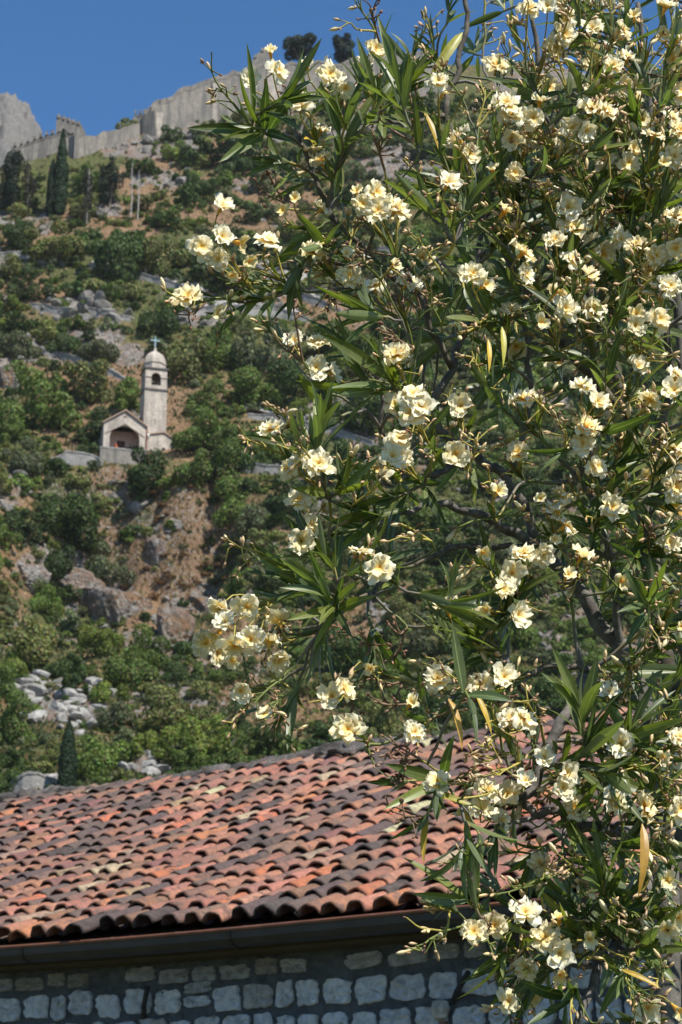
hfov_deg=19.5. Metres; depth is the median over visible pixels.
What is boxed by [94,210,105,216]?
boulder
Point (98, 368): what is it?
shrub
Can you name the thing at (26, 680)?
boulder
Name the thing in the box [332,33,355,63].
pine tree
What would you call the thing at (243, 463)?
shrub
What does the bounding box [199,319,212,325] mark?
boulder
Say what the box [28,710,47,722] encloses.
boulder
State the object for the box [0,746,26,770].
shrub
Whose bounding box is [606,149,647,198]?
shrub
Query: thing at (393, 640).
shrub
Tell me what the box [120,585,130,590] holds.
shrub
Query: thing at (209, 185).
shrub
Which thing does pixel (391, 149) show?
boulder
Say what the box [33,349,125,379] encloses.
terrace wall
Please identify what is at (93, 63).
sky
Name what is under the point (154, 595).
shrub
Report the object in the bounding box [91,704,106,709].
boulder
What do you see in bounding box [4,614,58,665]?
shrub
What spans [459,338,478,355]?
shrub
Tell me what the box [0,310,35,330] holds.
shrub
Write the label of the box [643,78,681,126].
shrub
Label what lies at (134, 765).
boulder
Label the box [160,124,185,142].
shrub
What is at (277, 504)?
shrub
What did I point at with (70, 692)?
boulder
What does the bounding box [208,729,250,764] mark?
shrub
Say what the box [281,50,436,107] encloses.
rampart wall
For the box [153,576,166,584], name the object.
shrub
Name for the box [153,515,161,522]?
shrub
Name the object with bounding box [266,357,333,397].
shrub
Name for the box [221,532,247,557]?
shrub
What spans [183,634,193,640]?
shrub
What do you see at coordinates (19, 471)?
boulder
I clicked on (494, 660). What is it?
shrub
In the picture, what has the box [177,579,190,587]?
shrub
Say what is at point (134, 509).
boulder
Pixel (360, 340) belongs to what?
shrub
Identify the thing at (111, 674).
shrub
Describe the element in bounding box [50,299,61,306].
boulder
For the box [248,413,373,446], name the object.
terrace wall
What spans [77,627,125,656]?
shrub
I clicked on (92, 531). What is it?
shrub
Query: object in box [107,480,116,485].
boulder
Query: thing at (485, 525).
shrub
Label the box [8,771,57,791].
boulders
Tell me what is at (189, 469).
shrub
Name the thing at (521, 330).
shrub
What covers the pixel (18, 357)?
boulder
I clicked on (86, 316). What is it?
boulder
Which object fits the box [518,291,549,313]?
shrub
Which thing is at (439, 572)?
shrub
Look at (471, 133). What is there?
shrub
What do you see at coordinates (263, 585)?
shrub
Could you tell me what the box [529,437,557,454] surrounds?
shrub
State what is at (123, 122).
shrub
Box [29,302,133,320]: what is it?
terrace wall
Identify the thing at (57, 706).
boulder
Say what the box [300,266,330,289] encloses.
shrub
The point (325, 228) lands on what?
shrub
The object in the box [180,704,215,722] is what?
shrub
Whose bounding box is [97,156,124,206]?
conifer tree
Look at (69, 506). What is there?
shrub
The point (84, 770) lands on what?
shrub
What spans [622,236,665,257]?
shrub
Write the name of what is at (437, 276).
shrub
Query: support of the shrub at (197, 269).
on the hill
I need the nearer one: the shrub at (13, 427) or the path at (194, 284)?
the shrub at (13, 427)
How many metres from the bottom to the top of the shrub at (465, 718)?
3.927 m
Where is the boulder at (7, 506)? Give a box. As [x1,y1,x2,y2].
[1,503,13,510]
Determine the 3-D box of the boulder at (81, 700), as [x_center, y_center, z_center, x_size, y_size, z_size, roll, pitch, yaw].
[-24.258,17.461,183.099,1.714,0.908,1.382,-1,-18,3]
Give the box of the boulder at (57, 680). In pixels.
[52,677,62,684]
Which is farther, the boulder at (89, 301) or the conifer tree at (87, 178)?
the conifer tree at (87, 178)
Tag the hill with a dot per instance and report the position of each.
(126, 357)
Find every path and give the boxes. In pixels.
[88,260,211,294]
[191,300,300,312]
[243,402,368,435]
[256,260,325,297]
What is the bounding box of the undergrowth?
[0,87,681,793]
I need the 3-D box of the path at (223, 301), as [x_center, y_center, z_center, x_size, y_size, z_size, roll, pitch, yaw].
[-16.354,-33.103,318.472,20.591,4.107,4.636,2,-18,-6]
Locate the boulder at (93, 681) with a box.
[84,677,102,686]
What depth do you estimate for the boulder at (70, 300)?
320.16 m
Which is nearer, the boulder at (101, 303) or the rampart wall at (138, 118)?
the boulder at (101, 303)
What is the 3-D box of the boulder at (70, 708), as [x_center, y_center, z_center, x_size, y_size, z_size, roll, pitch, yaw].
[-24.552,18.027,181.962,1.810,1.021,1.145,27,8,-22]
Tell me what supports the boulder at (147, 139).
on the hill
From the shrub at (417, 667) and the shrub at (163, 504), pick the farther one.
the shrub at (163, 504)
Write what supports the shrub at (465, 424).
on the hill
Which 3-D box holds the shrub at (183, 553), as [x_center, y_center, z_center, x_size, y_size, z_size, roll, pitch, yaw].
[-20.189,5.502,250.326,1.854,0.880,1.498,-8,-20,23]
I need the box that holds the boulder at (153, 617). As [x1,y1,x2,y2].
[151,614,156,620]
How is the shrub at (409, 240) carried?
on the hill
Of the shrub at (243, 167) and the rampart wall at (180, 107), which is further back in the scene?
the rampart wall at (180, 107)
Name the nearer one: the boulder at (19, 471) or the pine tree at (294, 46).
the boulder at (19, 471)
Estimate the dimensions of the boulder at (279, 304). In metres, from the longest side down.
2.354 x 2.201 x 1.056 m
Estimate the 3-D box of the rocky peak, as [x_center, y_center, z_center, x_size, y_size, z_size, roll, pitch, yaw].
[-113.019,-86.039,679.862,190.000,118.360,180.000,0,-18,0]
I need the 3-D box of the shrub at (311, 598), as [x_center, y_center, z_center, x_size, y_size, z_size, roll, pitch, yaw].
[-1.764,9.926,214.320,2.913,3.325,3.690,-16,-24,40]
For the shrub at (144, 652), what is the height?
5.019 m
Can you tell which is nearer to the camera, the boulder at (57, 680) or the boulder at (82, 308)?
the boulder at (57, 680)
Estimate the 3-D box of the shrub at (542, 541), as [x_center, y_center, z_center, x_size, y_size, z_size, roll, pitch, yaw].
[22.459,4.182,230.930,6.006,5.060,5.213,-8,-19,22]
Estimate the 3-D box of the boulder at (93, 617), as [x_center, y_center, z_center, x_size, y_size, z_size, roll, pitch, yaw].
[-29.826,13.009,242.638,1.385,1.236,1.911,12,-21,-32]
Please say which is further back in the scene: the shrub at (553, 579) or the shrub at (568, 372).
the shrub at (568, 372)
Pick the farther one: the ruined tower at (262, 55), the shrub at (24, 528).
the ruined tower at (262, 55)
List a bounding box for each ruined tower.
[56,114,85,137]
[252,48,268,64]
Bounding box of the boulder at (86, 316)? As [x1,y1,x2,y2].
[82,313,90,320]
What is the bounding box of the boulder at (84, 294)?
[77,290,93,300]
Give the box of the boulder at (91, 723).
[84,718,98,728]
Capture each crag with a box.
[0,366,20,388]
[19,564,51,595]
[55,566,105,604]
[80,586,152,624]
[121,487,137,511]
[144,534,165,565]
[157,606,195,639]
[170,518,183,532]
[188,596,213,610]
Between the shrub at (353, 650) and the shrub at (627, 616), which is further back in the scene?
the shrub at (627, 616)
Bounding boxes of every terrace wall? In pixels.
[0,251,45,262]
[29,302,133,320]
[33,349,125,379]
[49,450,103,465]
[88,263,209,297]
[97,446,147,464]
[178,304,310,322]
[241,462,335,478]
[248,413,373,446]
[256,265,342,311]
[377,246,443,260]
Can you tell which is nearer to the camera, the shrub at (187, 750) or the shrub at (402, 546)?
the shrub at (187, 750)
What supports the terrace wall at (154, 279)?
on the hill
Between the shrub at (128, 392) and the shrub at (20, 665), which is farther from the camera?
the shrub at (128, 392)
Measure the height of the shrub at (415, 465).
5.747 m
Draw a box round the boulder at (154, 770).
[141,766,160,776]
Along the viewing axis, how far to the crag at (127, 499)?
258.36 m
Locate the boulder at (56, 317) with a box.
[52,315,60,320]
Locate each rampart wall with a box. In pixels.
[11,125,73,161]
[68,124,139,158]
[133,109,145,133]
[142,59,281,136]
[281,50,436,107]
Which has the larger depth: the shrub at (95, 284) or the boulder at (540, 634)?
the shrub at (95, 284)
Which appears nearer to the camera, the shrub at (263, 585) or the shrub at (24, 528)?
the shrub at (263, 585)
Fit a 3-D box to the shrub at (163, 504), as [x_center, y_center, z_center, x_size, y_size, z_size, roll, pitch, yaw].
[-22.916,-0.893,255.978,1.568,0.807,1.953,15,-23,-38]
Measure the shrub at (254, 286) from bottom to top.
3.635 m
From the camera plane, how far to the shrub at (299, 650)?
199.16 m
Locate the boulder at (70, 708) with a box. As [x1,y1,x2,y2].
[65,705,79,712]
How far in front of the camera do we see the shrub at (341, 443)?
255.40 m
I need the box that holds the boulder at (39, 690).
[28,683,48,696]
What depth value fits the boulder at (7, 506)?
248.36 m
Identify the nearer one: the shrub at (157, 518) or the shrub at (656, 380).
the shrub at (157, 518)
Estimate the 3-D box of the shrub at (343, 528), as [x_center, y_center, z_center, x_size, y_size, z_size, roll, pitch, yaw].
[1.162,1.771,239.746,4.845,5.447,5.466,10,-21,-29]
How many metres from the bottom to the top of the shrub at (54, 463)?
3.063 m
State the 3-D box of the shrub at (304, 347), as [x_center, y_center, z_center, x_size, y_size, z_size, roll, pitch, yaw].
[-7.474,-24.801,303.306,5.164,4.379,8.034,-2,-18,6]
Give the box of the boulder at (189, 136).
[185,133,195,139]
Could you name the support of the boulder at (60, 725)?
on the hill
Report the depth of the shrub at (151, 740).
164.01 m
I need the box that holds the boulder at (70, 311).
[63,305,78,317]
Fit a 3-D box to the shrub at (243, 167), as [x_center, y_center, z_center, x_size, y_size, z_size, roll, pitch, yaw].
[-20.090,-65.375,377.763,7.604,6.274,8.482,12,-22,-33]
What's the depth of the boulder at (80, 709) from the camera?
180.99 m
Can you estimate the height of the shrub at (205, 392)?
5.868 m
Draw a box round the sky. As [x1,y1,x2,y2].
[0,0,681,136]
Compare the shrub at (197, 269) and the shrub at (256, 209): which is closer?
the shrub at (197, 269)
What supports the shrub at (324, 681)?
on the hill
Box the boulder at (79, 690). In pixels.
[75,688,86,693]
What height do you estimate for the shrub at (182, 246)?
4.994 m
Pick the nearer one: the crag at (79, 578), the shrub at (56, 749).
the shrub at (56, 749)
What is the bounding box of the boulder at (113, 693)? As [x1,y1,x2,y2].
[110,688,117,697]
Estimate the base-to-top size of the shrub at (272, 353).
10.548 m
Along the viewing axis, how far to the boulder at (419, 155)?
385.89 m
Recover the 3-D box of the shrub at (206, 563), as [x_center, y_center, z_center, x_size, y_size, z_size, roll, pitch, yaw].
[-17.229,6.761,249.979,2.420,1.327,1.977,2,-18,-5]
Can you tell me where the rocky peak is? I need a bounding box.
[0,92,42,166]
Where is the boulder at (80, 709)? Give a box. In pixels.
[77,707,88,712]
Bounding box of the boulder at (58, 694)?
[52,690,62,699]
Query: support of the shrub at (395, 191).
on the hill
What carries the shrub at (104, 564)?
on the hill
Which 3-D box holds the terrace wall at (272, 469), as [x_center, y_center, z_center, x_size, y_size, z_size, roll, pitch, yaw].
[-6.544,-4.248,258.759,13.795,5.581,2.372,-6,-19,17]
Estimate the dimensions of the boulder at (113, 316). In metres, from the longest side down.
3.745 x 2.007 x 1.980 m
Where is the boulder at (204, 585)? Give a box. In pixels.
[200,583,208,587]
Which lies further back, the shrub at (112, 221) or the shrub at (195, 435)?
the shrub at (112, 221)
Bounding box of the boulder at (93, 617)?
[91,614,98,619]
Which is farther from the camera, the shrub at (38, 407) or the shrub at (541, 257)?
the shrub at (541, 257)
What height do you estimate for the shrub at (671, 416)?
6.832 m
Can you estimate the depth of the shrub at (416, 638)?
198.43 m
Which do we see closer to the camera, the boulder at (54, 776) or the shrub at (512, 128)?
the boulder at (54, 776)
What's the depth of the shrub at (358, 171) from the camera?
374.49 m
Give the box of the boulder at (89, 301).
[84,297,93,306]
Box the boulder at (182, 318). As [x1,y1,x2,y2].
[178,313,187,320]
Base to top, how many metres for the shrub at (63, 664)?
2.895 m
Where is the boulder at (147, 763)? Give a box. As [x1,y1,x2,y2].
[141,760,157,768]
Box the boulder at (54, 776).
[45,774,57,779]
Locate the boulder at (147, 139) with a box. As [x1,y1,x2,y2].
[142,133,154,144]
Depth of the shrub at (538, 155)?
379.47 m
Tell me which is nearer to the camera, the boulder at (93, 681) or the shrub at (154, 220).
the boulder at (93, 681)
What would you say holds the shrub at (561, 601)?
on the hill
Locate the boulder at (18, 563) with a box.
[16,561,24,566]
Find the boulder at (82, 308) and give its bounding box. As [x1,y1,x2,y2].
[76,302,88,313]
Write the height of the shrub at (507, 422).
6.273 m
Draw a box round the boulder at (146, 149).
[142,145,151,152]
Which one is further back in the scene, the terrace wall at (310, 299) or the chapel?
the terrace wall at (310, 299)
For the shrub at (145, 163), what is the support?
on the hill
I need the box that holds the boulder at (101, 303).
[93,299,111,308]
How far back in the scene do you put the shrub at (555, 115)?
403.97 m
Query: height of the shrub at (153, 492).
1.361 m
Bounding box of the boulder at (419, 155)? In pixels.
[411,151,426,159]
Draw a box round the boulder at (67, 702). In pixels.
[63,700,72,704]
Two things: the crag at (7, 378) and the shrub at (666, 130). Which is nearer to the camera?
the crag at (7, 378)
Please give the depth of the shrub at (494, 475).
254.72 m
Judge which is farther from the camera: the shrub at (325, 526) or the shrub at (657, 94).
the shrub at (657, 94)
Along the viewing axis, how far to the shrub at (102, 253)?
327.82 m
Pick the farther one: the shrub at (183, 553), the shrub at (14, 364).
the shrub at (14, 364)
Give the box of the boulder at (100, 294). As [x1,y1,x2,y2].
[94,289,107,300]
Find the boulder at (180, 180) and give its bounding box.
[175,177,186,184]
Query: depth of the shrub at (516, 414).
272.62 m
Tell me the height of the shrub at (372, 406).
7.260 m
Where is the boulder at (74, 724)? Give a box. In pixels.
[71,721,78,728]
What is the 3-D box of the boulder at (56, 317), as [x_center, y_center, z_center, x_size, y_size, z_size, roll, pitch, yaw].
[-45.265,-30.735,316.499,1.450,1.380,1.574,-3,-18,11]
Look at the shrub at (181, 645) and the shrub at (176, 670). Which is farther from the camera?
the shrub at (181, 645)
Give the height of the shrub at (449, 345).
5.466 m
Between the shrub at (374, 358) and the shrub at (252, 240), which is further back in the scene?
the shrub at (252, 240)
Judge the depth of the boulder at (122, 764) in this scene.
161.53 m
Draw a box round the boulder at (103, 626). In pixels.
[97,623,108,628]
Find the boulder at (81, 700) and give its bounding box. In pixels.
[68,697,86,704]
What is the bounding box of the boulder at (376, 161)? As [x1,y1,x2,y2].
[373,157,380,165]
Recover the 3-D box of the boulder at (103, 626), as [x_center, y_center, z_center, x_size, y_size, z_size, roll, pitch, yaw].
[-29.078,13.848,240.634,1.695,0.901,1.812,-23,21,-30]
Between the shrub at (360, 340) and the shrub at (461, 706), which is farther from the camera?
the shrub at (360, 340)
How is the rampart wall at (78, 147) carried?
on the hill
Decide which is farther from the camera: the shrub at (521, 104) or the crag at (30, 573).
the shrub at (521, 104)
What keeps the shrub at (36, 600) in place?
on the hill
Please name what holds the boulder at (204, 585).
on the hill
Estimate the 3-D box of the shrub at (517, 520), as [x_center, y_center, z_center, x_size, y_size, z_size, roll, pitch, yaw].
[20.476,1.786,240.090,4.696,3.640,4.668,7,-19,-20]
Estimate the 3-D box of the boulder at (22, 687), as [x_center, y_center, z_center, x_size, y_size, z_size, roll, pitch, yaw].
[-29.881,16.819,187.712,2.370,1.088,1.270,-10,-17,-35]
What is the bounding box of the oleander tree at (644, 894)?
[160,0,681,1023]
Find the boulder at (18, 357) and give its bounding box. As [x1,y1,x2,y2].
[15,355,24,360]
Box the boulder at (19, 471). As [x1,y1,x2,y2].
[11,470,27,476]
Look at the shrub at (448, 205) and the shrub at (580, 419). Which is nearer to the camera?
the shrub at (580, 419)
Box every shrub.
[0,253,24,280]
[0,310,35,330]
[0,330,41,358]
[0,366,82,432]
[0,413,24,442]
[0,512,22,544]
[0,628,14,644]
[0,650,30,677]
[0,662,27,701]
[0,691,36,744]
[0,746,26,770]
[0,770,19,792]
[1,435,44,474]
[2,219,34,251]
[2,508,55,544]
[3,359,25,381]
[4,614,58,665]
[5,263,56,300]
[20,219,87,260]
[28,578,63,616]
[38,492,97,529]
[41,651,88,677]
[43,457,71,476]
[43,545,75,579]
[44,332,90,353]
[47,732,85,764]
[58,608,82,632]
[60,672,82,691]
[61,508,107,550]
[62,761,97,780]
[63,358,114,402]
[65,734,134,771]
[68,193,98,218]
[73,163,107,192]
[73,277,105,292]
[73,404,109,443]
[75,338,120,362]
[75,623,106,646]
[77,437,98,454]
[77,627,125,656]
[83,228,147,282]
[85,542,136,585]
[89,680,112,702]
[91,492,122,516]
[94,701,132,733]
[102,655,161,691]
[105,217,119,224]
[107,376,140,410]
[115,117,137,129]
[118,524,142,538]
[120,309,180,336]
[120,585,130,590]
[120,623,160,666]
[125,157,160,174]
[125,446,167,490]
[126,484,147,500]
[128,726,180,762]
[129,194,152,210]
[135,235,188,276]
[143,334,167,353]
[144,683,190,732]
[144,772,170,777]
[147,489,160,497]
[147,593,159,599]
[148,211,167,227]
[149,635,181,668]
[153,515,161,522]
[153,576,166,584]
[155,287,183,315]
[157,502,167,507]
[158,204,185,229]
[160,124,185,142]
[161,660,203,683]
[163,330,208,384]
[163,571,176,578]
[166,242,249,285]
[167,767,196,773]
[169,734,208,767]
[170,447,216,486]
[171,405,227,450]
[173,182,207,208]
[173,241,194,265]
[173,551,186,557]
[174,640,198,657]
[175,714,238,757]
[177,145,206,165]
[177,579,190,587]
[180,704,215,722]
[183,172,219,197]
[183,377,229,416]
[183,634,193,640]
[191,576,202,583]
[192,132,264,169]
[195,326,239,367]
[196,560,213,568]
[204,662,236,683]
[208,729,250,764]
[210,441,247,494]
[211,475,248,527]
[213,154,261,174]
[213,423,250,461]
[214,560,227,567]
[214,700,268,742]
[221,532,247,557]
[223,276,256,290]
[223,568,246,594]
[228,365,287,406]
[230,321,301,374]
[231,110,251,123]
[232,200,263,223]
[233,449,271,471]
[234,503,271,532]
[241,424,280,459]
[243,566,285,591]
[245,230,284,250]
[245,528,270,554]
[246,97,282,126]
[249,167,276,193]
[255,475,314,516]
[257,728,288,751]
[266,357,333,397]
[270,738,304,755]
[271,244,306,268]
[271,552,310,570]
[274,341,307,357]
[278,220,303,240]
[284,636,308,664]
[294,119,333,145]
[294,672,340,693]
[296,168,328,187]
[299,738,326,749]
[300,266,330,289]
[300,438,364,481]
[305,137,348,171]
[307,318,382,359]
[309,596,338,616]
[315,569,332,585]
[316,518,339,539]
[317,209,346,232]
[318,181,356,203]
[320,87,351,112]
[323,627,373,674]
[327,565,358,597]
[327,735,361,742]
[335,395,391,433]
[339,509,373,541]
[341,447,373,462]
[343,159,366,181]
[346,207,383,228]
[351,573,397,600]
[354,180,386,196]
[354,239,391,270]
[355,541,394,554]
[362,354,378,376]
[362,697,402,734]
[369,312,424,342]
[370,655,405,690]
[372,515,410,534]
[376,74,393,87]
[378,534,423,563]
[380,594,415,626]
[380,636,405,661]
[382,224,430,266]
[382,369,429,388]
[383,115,406,136]
[386,281,412,300]
[390,178,419,196]
[395,493,459,535]
[397,91,450,117]
[398,571,429,602]
[400,620,445,659]
[401,138,436,159]
[404,449,417,472]
[410,692,457,724]
[411,658,435,680]
[418,525,489,566]
[419,327,459,357]
[420,600,445,615]
[421,269,454,295]
[421,442,444,463]
[423,192,457,226]
[425,377,473,406]
[428,562,461,584]
[429,120,484,158]
[433,412,445,424]
[443,325,470,338]
[443,416,467,436]
[444,636,493,675]
[445,689,477,711]
[456,710,481,730]
[458,560,502,596]
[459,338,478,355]
[463,506,499,530]
[466,142,530,185]
[473,658,522,672]
[474,360,541,397]
[474,522,516,559]
[476,699,500,727]
[478,451,507,486]
[481,401,518,437]
[483,598,540,651]
[485,123,524,137]
[489,511,526,534]
[490,284,513,298]
[500,231,563,272]
[505,467,556,501]
[509,390,547,425]
[510,676,565,716]
[512,315,536,339]
[515,93,530,106]
[517,527,560,559]
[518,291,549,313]
[526,199,541,219]
[528,125,586,174]
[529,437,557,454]
[539,287,619,344]
[539,567,582,590]
[543,650,574,675]
[545,97,561,125]
[546,508,583,537]
[550,590,581,608]
[552,178,572,200]
[558,365,584,379]
[558,445,584,484]
[570,406,605,426]
[576,617,597,639]
[579,90,653,129]
[580,638,612,666]
[583,547,616,568]
[586,225,607,233]
[591,700,606,711]
[597,363,622,386]
[600,399,671,429]
[601,600,645,623]
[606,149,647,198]
[615,525,681,552]
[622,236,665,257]
[639,366,667,394]
[641,127,672,149]
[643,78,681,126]
[664,410,681,440]
[670,312,674,327]
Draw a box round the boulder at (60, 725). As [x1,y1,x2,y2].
[56,723,63,728]
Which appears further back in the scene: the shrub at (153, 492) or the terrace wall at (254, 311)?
the terrace wall at (254, 311)
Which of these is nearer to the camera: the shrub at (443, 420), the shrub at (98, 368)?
the shrub at (443, 420)
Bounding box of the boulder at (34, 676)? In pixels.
[23,674,41,681]
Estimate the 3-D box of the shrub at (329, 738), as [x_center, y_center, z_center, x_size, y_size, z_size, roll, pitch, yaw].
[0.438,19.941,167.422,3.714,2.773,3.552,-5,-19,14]
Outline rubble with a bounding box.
[0,102,570,759]
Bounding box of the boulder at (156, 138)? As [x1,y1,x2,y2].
[152,136,159,141]
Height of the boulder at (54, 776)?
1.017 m
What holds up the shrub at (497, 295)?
on the hill
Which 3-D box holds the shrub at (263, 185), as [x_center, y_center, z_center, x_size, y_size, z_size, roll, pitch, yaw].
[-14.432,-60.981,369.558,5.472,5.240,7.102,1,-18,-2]
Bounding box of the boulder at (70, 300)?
[65,298,72,304]
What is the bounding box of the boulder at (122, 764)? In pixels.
[117,761,128,769]
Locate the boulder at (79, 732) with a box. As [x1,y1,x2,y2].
[74,729,85,735]
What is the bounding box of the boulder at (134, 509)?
[128,501,142,514]
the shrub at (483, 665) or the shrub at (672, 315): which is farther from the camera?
the shrub at (672, 315)
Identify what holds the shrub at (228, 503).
on the hill
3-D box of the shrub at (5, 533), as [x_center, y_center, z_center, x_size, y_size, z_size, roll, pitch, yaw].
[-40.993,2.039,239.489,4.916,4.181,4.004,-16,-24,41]
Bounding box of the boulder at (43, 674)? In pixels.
[32,670,50,679]
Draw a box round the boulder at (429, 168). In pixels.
[422,167,434,173]
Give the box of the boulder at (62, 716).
[56,712,67,722]
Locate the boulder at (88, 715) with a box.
[81,711,91,718]
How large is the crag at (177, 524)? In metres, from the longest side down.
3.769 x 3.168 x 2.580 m
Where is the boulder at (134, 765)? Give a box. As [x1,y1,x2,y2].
[131,763,138,768]
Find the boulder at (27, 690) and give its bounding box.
[22,687,35,693]
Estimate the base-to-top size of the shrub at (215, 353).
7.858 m
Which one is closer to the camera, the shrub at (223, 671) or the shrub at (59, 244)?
the shrub at (223, 671)
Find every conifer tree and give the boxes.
[0,150,25,215]
[21,163,38,216]
[81,168,93,222]
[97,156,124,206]
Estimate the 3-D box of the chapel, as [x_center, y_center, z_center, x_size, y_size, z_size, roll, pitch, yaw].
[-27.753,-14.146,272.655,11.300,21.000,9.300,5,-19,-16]
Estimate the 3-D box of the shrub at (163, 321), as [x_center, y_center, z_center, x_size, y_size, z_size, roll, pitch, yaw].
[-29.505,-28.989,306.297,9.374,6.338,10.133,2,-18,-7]
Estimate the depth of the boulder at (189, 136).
395.71 m
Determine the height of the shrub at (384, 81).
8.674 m
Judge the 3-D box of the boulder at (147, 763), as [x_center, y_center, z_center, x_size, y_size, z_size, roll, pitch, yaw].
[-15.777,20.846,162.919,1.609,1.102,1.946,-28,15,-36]
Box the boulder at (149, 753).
[144,749,154,759]
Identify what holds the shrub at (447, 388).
on the hill
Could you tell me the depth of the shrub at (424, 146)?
385.57 m
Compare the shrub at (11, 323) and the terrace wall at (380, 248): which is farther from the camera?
the terrace wall at (380, 248)
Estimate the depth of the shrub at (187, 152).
380.01 m
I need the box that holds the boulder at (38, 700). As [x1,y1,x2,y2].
[30,697,43,703]
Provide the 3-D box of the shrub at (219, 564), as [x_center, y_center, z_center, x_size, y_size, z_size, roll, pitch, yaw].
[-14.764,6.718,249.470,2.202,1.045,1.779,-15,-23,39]
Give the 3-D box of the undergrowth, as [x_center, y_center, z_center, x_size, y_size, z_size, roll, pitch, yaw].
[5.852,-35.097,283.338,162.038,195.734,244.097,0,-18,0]
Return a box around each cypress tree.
[44,159,57,215]
[52,130,68,214]
[57,720,78,786]
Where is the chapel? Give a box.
[98,337,181,450]
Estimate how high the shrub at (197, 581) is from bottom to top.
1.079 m
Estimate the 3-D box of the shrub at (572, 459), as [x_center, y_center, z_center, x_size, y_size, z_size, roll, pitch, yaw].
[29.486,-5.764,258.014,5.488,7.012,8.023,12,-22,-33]
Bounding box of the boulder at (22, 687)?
[18,683,28,690]
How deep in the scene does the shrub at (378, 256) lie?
333.84 m
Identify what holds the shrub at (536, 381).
on the hill
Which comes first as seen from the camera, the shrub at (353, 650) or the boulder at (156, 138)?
the shrub at (353, 650)
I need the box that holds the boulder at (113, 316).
[105,312,121,320]
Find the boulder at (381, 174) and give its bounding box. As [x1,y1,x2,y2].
[374,172,383,179]
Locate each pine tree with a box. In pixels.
[282,32,316,61]
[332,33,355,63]
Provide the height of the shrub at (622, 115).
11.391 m
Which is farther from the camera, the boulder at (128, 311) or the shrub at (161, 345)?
the boulder at (128, 311)
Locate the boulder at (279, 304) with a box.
[273,301,283,307]
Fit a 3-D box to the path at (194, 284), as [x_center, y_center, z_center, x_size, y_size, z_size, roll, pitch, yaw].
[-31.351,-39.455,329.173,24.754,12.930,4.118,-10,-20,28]
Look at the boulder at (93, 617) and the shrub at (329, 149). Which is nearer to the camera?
the boulder at (93, 617)
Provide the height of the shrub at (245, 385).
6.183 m
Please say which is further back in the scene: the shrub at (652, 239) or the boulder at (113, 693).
the shrub at (652, 239)
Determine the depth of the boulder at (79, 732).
173.49 m
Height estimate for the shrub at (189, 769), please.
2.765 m
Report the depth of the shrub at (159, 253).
329.44 m
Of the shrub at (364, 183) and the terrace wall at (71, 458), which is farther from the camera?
the shrub at (364, 183)
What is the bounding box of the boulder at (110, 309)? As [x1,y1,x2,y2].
[98,308,116,312]
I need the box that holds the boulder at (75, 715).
[68,710,84,720]
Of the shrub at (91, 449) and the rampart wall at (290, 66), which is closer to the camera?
the shrub at (91, 449)
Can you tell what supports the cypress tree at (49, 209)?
on the hill
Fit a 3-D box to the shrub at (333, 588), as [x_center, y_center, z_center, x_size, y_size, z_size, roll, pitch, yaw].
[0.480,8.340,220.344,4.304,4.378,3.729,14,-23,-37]
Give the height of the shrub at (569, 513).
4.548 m
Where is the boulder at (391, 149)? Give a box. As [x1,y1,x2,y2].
[383,146,394,151]
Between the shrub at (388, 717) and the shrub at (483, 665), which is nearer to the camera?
the shrub at (388, 717)
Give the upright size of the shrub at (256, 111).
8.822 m
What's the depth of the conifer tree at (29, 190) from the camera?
361.92 m
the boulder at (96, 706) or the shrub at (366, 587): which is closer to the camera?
the boulder at (96, 706)
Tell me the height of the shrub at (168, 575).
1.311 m
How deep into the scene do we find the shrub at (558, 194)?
359.88 m
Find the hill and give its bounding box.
[0,61,681,792]
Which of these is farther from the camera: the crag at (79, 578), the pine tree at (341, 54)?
the pine tree at (341, 54)
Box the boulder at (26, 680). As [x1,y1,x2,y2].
[14,677,38,684]
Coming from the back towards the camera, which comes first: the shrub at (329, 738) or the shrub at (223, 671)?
the shrub at (223, 671)
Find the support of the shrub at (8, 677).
on the hill
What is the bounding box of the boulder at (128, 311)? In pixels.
[123,308,132,314]
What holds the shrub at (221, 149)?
on the hill
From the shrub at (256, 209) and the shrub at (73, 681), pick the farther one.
the shrub at (256, 209)
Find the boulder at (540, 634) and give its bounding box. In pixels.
[535,632,544,639]
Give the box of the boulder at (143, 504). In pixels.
[138,499,148,508]
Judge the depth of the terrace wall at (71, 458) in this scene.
261.23 m
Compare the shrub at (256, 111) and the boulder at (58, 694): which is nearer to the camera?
the boulder at (58, 694)
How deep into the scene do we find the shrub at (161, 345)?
299.05 m
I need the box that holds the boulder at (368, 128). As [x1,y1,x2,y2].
[358,125,370,133]
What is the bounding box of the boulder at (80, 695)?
[73,693,86,704]
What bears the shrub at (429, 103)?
on the hill
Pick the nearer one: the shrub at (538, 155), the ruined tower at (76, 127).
the shrub at (538, 155)
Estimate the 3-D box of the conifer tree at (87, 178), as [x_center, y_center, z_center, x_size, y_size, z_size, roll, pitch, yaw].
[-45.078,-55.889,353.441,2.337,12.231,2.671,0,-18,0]
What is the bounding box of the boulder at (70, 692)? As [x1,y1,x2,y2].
[63,688,77,696]
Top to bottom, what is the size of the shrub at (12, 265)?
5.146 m
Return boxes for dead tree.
[127,164,133,216]
[134,170,140,219]
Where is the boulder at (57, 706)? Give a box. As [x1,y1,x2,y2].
[50,701,67,712]
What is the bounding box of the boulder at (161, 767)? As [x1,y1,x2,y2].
[154,764,170,773]
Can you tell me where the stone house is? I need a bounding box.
[0,707,661,1023]
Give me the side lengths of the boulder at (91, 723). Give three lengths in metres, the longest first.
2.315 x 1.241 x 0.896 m
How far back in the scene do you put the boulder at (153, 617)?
240.42 m
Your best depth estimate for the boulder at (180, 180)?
372.61 m

